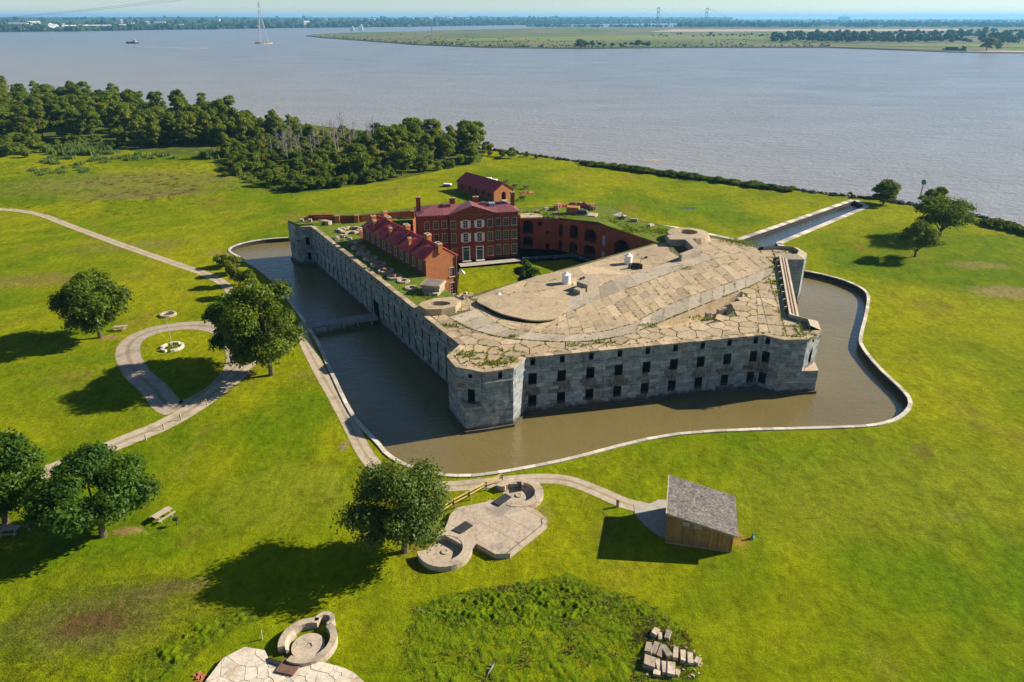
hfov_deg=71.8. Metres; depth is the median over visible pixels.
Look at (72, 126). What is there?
forest tree
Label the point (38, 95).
forest tree
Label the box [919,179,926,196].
channel marker
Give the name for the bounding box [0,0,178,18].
power line
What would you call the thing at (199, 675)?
stone rubble
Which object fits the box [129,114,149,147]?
forest tree
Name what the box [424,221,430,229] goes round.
window
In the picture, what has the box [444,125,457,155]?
forest tree
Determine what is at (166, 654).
weed bank
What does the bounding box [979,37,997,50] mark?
tree
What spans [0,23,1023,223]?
river
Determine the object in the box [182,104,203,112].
forest tree
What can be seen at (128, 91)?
forest tree
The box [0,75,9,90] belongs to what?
forest tree
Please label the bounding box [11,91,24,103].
forest tree
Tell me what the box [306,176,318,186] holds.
shrub
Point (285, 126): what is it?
forest tree
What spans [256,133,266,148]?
forest tree
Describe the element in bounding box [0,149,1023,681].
lawn
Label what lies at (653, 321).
fort
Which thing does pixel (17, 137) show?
shrub
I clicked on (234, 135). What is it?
forest tree
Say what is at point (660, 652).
stone block
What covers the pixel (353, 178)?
shrub
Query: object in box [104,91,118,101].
forest tree
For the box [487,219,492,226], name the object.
window
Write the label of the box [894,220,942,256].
oak tree
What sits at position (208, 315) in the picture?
maple tree
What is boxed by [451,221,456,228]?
window
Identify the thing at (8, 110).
forest tree
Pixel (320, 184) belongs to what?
shrub
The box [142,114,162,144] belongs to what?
forest tree
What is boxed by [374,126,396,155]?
forest tree
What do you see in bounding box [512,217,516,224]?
window
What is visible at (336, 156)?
shrub
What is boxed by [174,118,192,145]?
forest tree
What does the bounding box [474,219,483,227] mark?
window
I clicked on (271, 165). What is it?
shrub
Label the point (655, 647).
stone block
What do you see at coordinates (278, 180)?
shrub
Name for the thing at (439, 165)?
shrub
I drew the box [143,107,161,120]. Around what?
forest tree
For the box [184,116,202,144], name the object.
forest tree
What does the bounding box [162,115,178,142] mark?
forest tree
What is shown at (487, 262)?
courtyard path
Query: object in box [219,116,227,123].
forest tree
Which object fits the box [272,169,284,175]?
shrub
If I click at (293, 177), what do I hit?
shrub
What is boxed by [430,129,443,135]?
forest tree
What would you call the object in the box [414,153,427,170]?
forest tree
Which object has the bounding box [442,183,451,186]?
covered stack
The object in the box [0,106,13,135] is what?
forest tree
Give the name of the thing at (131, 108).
forest tree
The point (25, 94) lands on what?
forest tree
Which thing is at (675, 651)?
stone block
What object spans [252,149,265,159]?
shrub
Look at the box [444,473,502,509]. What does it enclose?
wooden rail fence
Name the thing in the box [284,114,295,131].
forest tree
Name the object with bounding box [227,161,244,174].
shrub
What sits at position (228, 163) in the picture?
shrub
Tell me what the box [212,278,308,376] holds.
maple tree
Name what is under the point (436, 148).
forest tree
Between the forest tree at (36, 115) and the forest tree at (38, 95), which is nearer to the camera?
the forest tree at (36, 115)
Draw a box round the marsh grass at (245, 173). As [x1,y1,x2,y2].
[1,156,308,220]
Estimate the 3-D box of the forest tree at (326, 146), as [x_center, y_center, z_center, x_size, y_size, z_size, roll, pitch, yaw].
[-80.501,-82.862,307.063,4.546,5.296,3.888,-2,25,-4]
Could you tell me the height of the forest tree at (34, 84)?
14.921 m
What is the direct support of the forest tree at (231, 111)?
on the scrub ground at (177, 147)
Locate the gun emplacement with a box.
[205,611,363,681]
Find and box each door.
[462,246,469,259]
[476,245,483,258]
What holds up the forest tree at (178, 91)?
on the scrub ground at (177, 147)
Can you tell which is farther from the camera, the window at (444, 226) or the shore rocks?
the shore rocks
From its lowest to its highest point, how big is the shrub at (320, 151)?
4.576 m
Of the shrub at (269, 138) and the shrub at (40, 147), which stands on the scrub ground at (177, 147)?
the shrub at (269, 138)
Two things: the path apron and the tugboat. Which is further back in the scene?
the tugboat
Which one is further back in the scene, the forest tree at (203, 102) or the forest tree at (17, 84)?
the forest tree at (17, 84)
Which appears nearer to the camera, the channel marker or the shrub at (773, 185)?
the channel marker
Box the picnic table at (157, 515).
[149,506,175,522]
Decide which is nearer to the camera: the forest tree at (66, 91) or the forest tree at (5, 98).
the forest tree at (5, 98)
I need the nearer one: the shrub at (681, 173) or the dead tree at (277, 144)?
the shrub at (681, 173)
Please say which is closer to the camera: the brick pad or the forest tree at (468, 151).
the brick pad
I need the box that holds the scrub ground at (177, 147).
[0,109,486,191]
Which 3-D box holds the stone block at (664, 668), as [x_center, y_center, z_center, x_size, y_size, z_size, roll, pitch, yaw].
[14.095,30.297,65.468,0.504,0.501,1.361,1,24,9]
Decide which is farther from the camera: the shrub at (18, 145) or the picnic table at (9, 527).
the shrub at (18, 145)
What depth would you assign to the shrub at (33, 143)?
315.67 m
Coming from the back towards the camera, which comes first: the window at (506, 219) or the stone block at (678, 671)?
the window at (506, 219)
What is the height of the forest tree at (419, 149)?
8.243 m
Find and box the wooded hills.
[0,17,731,31]
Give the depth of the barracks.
143.72 m
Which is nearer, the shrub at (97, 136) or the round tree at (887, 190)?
the round tree at (887, 190)
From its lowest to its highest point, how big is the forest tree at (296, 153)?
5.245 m
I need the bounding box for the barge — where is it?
[942,46,966,50]
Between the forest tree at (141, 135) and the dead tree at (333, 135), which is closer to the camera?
the dead tree at (333, 135)
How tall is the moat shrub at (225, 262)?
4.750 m
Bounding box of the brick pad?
[519,191,533,193]
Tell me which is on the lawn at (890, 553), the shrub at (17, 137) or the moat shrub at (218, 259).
the moat shrub at (218, 259)
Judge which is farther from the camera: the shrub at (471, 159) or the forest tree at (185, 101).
the forest tree at (185, 101)
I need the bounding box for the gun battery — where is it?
[417,477,546,571]
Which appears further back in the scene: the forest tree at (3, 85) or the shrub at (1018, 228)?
the forest tree at (3, 85)
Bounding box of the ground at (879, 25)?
[678,19,1020,26]
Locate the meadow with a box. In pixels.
[310,27,1023,52]
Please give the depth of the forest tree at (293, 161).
274.66 m
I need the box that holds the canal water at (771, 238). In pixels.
[745,204,860,247]
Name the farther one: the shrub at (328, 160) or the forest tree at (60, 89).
the forest tree at (60, 89)
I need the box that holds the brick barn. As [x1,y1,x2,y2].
[456,172,513,201]
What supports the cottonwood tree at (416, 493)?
on the lawn at (890, 553)
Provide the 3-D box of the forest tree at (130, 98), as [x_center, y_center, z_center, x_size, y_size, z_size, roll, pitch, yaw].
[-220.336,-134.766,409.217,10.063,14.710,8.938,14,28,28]
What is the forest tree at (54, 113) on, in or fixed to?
on the scrub ground at (177, 147)
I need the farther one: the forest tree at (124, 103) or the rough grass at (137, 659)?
the forest tree at (124, 103)
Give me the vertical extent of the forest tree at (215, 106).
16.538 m
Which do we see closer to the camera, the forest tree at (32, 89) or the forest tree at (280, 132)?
the forest tree at (280, 132)
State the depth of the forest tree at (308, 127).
342.38 m
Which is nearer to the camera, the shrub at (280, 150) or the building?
the shrub at (280, 150)
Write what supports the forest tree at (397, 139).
on the scrub ground at (177, 147)
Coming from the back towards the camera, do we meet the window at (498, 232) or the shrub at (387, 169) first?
the shrub at (387, 169)
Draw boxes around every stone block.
[642,654,655,670]
[644,641,652,655]
[649,627,659,637]
[652,641,659,654]
[653,669,660,676]
[655,658,662,671]
[656,643,665,658]
[657,631,661,640]
[661,661,666,674]
[663,644,672,659]
[664,629,671,639]
[667,661,675,677]
[672,646,678,660]
[676,668,680,676]
[680,649,685,663]
[687,652,693,665]
[694,656,701,665]
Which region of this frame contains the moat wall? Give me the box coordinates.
[228,199,912,477]
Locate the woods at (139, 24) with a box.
[0,15,731,31]
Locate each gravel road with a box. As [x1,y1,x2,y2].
[36,371,252,480]
[114,321,238,414]
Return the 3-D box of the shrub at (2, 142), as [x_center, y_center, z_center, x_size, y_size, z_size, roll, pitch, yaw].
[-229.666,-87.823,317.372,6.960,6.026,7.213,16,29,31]
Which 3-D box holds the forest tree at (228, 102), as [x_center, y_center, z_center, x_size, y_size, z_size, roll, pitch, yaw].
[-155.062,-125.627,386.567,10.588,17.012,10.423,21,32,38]
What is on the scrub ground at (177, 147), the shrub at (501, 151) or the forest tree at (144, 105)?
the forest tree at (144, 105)
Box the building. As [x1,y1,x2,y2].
[838,14,849,19]
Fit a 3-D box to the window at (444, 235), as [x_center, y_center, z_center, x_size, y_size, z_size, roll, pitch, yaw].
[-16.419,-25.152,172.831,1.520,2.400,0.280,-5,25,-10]
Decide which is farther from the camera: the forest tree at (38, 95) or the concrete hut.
the forest tree at (38, 95)
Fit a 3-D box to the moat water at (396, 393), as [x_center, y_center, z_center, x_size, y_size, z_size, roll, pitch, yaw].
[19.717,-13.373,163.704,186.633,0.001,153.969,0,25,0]
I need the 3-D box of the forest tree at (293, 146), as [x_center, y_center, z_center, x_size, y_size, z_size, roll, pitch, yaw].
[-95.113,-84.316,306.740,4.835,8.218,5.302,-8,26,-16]
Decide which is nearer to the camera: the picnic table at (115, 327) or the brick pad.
the picnic table at (115, 327)
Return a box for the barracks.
[361,210,457,294]
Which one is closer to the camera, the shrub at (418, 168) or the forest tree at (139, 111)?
the shrub at (418, 168)
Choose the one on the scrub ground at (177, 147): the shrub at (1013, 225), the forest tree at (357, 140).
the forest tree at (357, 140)
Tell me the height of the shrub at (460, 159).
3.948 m
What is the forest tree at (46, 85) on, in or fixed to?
on the scrub ground at (177, 147)
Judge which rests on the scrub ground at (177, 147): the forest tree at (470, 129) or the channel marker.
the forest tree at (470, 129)
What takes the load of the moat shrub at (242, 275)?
on the lawn at (890, 553)
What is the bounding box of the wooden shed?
[665,475,737,552]
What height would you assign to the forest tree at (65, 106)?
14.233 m
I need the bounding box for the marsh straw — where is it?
[77,172,202,201]
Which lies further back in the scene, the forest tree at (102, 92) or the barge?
the barge
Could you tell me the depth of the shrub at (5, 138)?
329.96 m
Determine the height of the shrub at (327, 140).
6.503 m
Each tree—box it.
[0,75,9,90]
[0,82,8,92]
[0,88,9,100]
[0,95,11,102]
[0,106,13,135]
[0,427,50,524]
[2,103,17,114]
[4,107,16,133]
[10,86,22,96]
[10,99,24,116]
[10,104,33,134]
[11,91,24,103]
[13,91,28,100]
[14,83,27,91]
[15,86,25,96]
[15,116,36,136]
[15,440,163,538]
[23,96,42,110]
[27,93,44,103]
[27,105,49,139]
[28,80,38,93]
[30,87,40,93]
[36,83,55,90]
[37,87,53,91]
[38,103,56,125]
[40,93,59,103]
[46,267,135,338]
[47,99,66,120]
[50,109,63,120]
[51,120,67,139]
[55,86,67,95]
[55,95,68,109]
[58,115,75,133]
[60,102,74,114]
[62,83,76,95]
[63,108,82,135]
[64,119,83,135]
[66,84,84,99]
[66,94,78,108]
[75,81,91,95]
[75,99,92,127]
[76,105,103,135]
[83,95,98,122]
[84,96,100,113]
[95,95,114,118]
[96,102,116,136]
[99,90,113,94]
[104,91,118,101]
[105,82,122,101]
[108,103,130,135]
[110,127,126,145]
[115,102,130,131]
[122,88,133,105]
[122,95,138,108]
[126,102,135,114]
[126,125,138,143]
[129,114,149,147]
[131,108,147,125]
[132,93,143,114]
[138,102,149,109]
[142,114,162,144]
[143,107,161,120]
[146,91,167,108]
[148,121,163,147]
[158,111,176,138]
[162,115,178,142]
[162,130,175,145]
[167,90,183,105]
[168,96,184,114]
[170,89,187,107]
[174,111,183,140]
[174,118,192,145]
[175,113,189,143]
[178,96,189,110]
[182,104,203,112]
[184,111,194,115]
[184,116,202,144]
[195,92,209,104]
[196,111,212,140]
[196,112,212,143]
[198,101,209,109]
[200,104,210,110]
[201,293,266,353]
[202,108,215,124]
[205,127,221,144]
[210,98,226,116]
[210,115,224,132]
[211,123,228,135]
[211,131,220,143]
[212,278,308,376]
[216,132,230,152]
[217,105,228,119]
[219,95,234,117]
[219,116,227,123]
[221,120,232,134]
[226,107,237,122]
[226,123,241,140]
[228,133,237,138]
[234,111,252,138]
[236,110,253,135]
[245,110,257,136]
[247,152,259,166]
[248,126,260,137]
[254,140,266,162]
[256,117,264,122]
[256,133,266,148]
[262,121,273,133]
[265,109,281,130]
[269,129,282,138]
[271,140,281,149]
[274,132,280,158]
[275,127,288,139]
[279,124,290,131]
[281,138,288,161]
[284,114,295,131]
[286,116,300,125]
[287,137,297,150]
[288,157,303,169]
[292,122,304,130]
[292,128,306,138]
[293,151,302,157]
[298,136,308,143]
[304,125,316,137]
[313,162,321,168]
[319,128,328,135]
[319,161,334,176]
[322,144,331,150]
[329,122,339,148]
[330,448,453,556]
[334,158,348,170]
[343,143,368,158]
[348,152,371,174]
[351,137,366,143]
[361,134,372,147]
[366,145,381,168]
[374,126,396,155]
[382,142,396,161]
[388,148,415,175]
[389,135,402,151]
[391,123,408,140]
[393,128,410,145]
[397,141,411,160]
[402,117,425,132]
[406,132,418,146]
[410,133,426,147]
[410,146,416,167]
[412,128,421,140]
[414,146,426,161]
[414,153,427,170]
[418,133,435,153]
[421,118,441,134]
[422,151,433,164]
[428,134,442,158]
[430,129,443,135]
[434,134,454,159]
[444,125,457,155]
[447,141,455,157]
[454,139,464,151]
[455,136,466,145]
[456,120,471,140]
[458,123,480,146]
[463,146,478,156]
[466,142,477,150]
[467,121,487,147]
[870,179,901,204]
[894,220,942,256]
[910,193,981,237]
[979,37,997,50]
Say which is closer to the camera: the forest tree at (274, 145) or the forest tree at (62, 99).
the forest tree at (274, 145)
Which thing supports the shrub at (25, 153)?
on the lawn at (890, 553)
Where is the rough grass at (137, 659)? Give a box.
[0,573,262,681]
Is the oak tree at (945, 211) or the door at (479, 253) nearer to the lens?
the door at (479, 253)
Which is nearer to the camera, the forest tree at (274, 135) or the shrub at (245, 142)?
the shrub at (245, 142)
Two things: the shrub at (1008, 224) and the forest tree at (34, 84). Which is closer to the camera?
the shrub at (1008, 224)
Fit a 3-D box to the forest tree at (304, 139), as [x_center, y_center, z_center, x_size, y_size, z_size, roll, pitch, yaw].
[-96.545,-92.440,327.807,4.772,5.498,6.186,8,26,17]
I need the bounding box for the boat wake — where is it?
[134,45,208,48]
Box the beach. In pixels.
[967,50,1023,51]
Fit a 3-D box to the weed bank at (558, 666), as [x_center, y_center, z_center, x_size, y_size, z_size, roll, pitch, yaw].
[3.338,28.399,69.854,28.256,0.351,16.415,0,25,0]
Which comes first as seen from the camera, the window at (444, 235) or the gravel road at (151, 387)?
the gravel road at (151, 387)
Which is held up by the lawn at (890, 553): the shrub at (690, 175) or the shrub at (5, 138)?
the shrub at (690, 175)
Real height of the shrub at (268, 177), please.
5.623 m
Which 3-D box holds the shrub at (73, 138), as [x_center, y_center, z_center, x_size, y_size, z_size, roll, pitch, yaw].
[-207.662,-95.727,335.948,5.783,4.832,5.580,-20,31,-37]
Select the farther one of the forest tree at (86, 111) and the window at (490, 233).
the forest tree at (86, 111)
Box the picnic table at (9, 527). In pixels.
[0,524,20,537]
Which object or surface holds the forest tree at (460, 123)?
on the scrub ground at (177, 147)
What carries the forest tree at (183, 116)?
on the scrub ground at (177, 147)
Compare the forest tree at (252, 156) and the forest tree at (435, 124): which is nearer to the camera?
the forest tree at (252, 156)
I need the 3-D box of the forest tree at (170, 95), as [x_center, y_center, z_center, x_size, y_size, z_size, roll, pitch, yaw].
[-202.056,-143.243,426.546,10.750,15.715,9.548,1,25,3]
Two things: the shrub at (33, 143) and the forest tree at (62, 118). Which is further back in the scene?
the forest tree at (62, 118)
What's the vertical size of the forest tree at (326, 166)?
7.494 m
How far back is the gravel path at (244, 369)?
121.69 m
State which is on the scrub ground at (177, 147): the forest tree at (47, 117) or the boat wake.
the forest tree at (47, 117)
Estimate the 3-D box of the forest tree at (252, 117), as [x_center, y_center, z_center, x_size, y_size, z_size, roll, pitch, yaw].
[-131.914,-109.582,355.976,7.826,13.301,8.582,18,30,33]
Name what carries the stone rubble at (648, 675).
on the lawn at (890, 553)
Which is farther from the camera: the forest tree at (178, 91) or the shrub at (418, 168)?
the forest tree at (178, 91)
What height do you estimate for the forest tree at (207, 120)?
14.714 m
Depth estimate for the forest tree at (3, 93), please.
456.12 m
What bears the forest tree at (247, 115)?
on the scrub ground at (177, 147)
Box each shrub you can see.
[0,135,12,143]
[0,139,8,144]
[2,145,17,156]
[12,134,24,141]
[12,142,23,153]
[19,137,28,148]
[21,149,31,156]
[25,133,40,139]
[25,138,44,149]
[38,145,44,151]
[50,139,60,145]
[68,135,80,142]
[90,134,101,140]
[91,136,99,142]
[212,254,232,266]
[221,255,241,270]
[223,160,233,167]
[225,263,240,283]
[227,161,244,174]
[229,146,248,156]
[231,141,245,147]
[233,154,248,168]
[236,268,258,286]
[243,139,250,144]
[245,142,258,151]
[246,161,263,171]
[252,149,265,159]
[254,171,262,180]
[258,170,274,183]
[260,136,275,141]
[264,139,272,148]
[264,148,278,159]
[264,160,277,169]
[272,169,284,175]
[273,175,287,185]
[277,146,293,154]
[280,149,292,159]
[283,165,293,171]
[283,179,295,189]
[286,180,299,191]
[288,151,298,157]
[288,170,300,178]
[291,174,300,179]
[293,162,305,169]
[295,178,309,190]
[301,153,318,166]
[303,150,312,156]
[306,168,321,176]
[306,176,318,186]
[308,135,323,148]
[315,149,327,157]
[315,179,325,188]
[316,171,330,179]
[322,136,335,146]
[323,158,332,163]
[323,176,332,186]
[331,130,340,137]
[332,154,340,163]
[333,175,348,186]
[335,139,346,146]
[336,168,351,176]
[337,125,349,134]
[348,174,358,183]
[357,171,365,181]
[364,170,377,181]
[369,122,380,129]
[375,170,387,180]
[381,164,395,178]
[415,166,422,171]
[423,164,430,170]
[434,161,443,169]
[441,160,449,166]
[456,155,466,163]
[467,156,475,163]
[481,141,493,151]
[497,148,505,155]
[504,147,516,156]
[583,160,593,165]
[630,165,641,171]
[641,167,655,171]
[662,169,673,174]
[676,171,686,175]
[684,173,694,177]
[711,176,726,181]
[744,181,761,185]
[759,183,770,187]
[766,183,778,188]
[779,186,796,191]
[924,189,941,198]
[933,186,948,195]
[981,219,996,224]
[985,219,1000,225]
[991,219,1006,226]
[1001,220,1012,227]
[1002,223,1020,230]
[1013,226,1023,231]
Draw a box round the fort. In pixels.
[287,201,821,433]
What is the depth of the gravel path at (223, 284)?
183.31 m
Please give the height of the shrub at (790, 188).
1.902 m
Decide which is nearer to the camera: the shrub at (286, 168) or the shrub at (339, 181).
the shrub at (339, 181)
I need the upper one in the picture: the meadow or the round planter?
the meadow
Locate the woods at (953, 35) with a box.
[314,26,1023,46]
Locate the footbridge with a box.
[306,313,377,332]
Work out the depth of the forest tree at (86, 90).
465.38 m
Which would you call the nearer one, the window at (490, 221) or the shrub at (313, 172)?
the window at (490, 221)
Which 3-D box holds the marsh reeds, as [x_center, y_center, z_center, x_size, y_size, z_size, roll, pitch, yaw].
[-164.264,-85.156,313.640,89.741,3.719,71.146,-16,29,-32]
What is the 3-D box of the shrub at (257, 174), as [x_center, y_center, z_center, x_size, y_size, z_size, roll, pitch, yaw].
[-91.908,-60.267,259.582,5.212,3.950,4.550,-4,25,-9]
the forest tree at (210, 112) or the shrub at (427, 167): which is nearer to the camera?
the shrub at (427, 167)
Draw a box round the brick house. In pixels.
[414,191,519,261]
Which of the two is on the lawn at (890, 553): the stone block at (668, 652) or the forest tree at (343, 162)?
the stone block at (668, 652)
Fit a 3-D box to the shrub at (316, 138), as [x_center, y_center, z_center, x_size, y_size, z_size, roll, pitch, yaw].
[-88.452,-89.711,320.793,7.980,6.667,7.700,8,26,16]
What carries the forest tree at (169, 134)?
on the scrub ground at (177, 147)
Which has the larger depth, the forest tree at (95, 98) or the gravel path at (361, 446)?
the forest tree at (95, 98)
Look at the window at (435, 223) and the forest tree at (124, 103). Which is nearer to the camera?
the window at (435, 223)
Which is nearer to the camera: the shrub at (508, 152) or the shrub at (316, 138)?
the shrub at (508, 152)
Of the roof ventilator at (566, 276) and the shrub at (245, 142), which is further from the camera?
the shrub at (245, 142)
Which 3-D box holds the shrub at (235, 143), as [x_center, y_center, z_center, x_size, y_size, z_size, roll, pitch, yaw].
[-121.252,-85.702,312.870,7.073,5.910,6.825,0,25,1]
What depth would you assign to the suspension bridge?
5215.76 m
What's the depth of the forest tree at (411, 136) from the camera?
296.74 m
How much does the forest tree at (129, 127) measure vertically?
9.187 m
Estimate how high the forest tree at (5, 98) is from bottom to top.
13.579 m
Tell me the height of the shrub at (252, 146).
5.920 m
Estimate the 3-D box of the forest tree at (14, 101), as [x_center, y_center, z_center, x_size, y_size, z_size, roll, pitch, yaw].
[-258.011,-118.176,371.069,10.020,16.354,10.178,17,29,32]
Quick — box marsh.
[652,29,966,31]
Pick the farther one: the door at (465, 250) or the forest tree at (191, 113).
the forest tree at (191, 113)
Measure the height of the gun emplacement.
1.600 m
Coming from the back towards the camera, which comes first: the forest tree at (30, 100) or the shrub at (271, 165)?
the forest tree at (30, 100)
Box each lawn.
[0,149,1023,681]
[457,248,595,294]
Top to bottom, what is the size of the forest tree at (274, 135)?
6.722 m
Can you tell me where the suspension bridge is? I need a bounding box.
[619,7,737,25]
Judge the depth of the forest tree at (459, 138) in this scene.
322.31 m
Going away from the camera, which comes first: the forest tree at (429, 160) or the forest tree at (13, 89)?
the forest tree at (429, 160)
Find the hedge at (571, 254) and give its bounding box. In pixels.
[522,253,589,260]
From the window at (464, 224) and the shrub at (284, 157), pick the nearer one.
the window at (464, 224)
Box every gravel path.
[0,208,276,329]
[230,330,308,373]
[297,321,646,511]
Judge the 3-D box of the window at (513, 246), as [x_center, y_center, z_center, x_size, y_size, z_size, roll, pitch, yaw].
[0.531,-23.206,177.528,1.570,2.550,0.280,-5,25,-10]
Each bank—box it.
[122,609,258,681]
[306,35,961,51]
[403,572,699,681]
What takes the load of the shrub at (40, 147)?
on the lawn at (890, 553)
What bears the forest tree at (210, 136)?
on the scrub ground at (177, 147)
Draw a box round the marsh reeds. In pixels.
[26,139,261,174]
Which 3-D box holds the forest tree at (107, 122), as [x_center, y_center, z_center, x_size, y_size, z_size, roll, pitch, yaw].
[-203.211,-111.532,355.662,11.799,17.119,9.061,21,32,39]
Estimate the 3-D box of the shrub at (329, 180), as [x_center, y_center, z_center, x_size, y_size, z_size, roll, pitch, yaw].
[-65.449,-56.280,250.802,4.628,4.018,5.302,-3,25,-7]
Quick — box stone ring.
[160,341,183,351]
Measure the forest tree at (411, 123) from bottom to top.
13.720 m
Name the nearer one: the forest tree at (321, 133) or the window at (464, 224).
the window at (464, 224)
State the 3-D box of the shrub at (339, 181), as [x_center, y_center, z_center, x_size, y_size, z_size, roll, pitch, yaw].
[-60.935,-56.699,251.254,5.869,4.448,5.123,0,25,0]
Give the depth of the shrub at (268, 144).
314.12 m
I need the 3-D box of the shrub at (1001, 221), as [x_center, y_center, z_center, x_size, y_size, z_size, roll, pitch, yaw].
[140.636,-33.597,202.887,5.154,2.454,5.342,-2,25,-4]
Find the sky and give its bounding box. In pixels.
[0,0,1023,18]
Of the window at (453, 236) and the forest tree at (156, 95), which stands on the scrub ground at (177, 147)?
the forest tree at (156, 95)
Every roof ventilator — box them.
[562,272,570,284]
[624,253,632,264]
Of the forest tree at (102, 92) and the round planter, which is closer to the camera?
the round planter
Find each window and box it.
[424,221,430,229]
[433,221,438,229]
[434,234,438,241]
[441,221,447,228]
[442,233,447,242]
[449,267,455,277]
[450,282,455,294]
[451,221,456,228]
[451,233,456,242]
[460,220,470,228]
[461,233,470,242]
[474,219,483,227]
[475,232,484,241]
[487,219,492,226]
[487,231,493,240]
[487,246,493,255]
[496,218,500,225]
[496,230,500,239]
[496,244,500,254]
[503,217,508,225]
[503,230,508,239]
[504,244,508,253]
[511,229,516,238]
[511,243,516,253]
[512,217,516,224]
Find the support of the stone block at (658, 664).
on the lawn at (890, 553)
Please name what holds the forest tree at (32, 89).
on the scrub ground at (177, 147)
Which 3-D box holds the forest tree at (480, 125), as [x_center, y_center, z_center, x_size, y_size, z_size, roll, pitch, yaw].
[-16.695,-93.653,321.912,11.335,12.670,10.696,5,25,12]
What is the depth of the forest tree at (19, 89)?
481.87 m
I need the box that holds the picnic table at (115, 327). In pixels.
[113,325,127,331]
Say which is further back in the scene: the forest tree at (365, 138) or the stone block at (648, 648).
the forest tree at (365, 138)
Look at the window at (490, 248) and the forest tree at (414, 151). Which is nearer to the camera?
the window at (490, 248)
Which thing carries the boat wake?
on the river
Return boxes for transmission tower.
[254,0,272,43]
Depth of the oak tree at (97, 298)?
127.82 m
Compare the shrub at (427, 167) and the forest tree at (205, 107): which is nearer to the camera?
the shrub at (427, 167)
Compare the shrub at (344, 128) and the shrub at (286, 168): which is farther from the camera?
the shrub at (344, 128)
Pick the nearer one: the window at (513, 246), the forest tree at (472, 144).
the window at (513, 246)
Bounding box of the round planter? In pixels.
[160,310,176,317]
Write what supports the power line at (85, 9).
hanging from the transmission tower
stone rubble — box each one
[192,671,206,681]
[643,645,702,677]
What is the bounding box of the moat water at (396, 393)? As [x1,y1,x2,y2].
[232,242,906,473]
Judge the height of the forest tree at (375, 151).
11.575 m
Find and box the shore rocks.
[466,146,879,200]
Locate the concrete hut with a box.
[420,278,445,295]
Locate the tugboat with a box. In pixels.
[126,39,138,43]
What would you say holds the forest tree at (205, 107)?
on the scrub ground at (177, 147)
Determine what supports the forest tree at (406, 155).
on the scrub ground at (177, 147)
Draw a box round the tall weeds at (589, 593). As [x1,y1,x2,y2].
[401,572,700,681]
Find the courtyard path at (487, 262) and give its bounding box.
[458,258,520,266]
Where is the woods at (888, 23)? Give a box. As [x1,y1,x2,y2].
[526,18,1023,26]
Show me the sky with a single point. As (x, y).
(736, 9)
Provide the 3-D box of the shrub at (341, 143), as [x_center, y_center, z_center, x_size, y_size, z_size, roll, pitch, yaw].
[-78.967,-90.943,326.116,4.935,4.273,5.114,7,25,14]
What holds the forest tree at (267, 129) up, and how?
on the scrub ground at (177, 147)
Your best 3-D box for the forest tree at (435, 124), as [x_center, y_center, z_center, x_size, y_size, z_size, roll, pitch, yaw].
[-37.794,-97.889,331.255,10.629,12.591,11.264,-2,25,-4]
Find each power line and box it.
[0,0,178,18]
[2,0,161,17]
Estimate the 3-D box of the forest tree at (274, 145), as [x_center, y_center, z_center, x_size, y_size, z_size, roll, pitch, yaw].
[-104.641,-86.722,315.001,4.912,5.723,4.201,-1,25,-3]
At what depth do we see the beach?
1260.23 m
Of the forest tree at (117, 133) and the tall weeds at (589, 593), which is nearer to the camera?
the tall weeds at (589, 593)
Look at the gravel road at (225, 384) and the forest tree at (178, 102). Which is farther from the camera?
the forest tree at (178, 102)
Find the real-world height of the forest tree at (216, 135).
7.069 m
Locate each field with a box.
[428,35,769,40]
[886,44,1023,46]
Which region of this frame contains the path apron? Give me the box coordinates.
[634,500,666,537]
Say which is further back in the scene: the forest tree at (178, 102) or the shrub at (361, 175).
the forest tree at (178, 102)
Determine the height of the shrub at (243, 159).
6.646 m
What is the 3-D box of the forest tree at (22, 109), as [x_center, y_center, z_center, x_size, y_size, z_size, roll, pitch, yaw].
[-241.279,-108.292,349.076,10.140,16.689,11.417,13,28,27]
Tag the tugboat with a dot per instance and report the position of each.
(134, 41)
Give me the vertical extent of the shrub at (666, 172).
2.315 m
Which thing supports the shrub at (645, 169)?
on the lawn at (890, 553)
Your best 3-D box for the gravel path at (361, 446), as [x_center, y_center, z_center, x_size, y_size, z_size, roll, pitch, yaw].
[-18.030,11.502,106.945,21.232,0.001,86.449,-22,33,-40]
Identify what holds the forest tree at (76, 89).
on the scrub ground at (177, 147)
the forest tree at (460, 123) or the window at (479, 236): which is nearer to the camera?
the window at (479, 236)
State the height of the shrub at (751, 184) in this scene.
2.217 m
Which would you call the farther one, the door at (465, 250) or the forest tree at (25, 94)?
the forest tree at (25, 94)
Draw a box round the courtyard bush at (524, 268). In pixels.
[512,259,540,280]
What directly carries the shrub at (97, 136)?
on the scrub ground at (177, 147)
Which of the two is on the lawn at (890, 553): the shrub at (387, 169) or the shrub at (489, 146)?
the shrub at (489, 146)

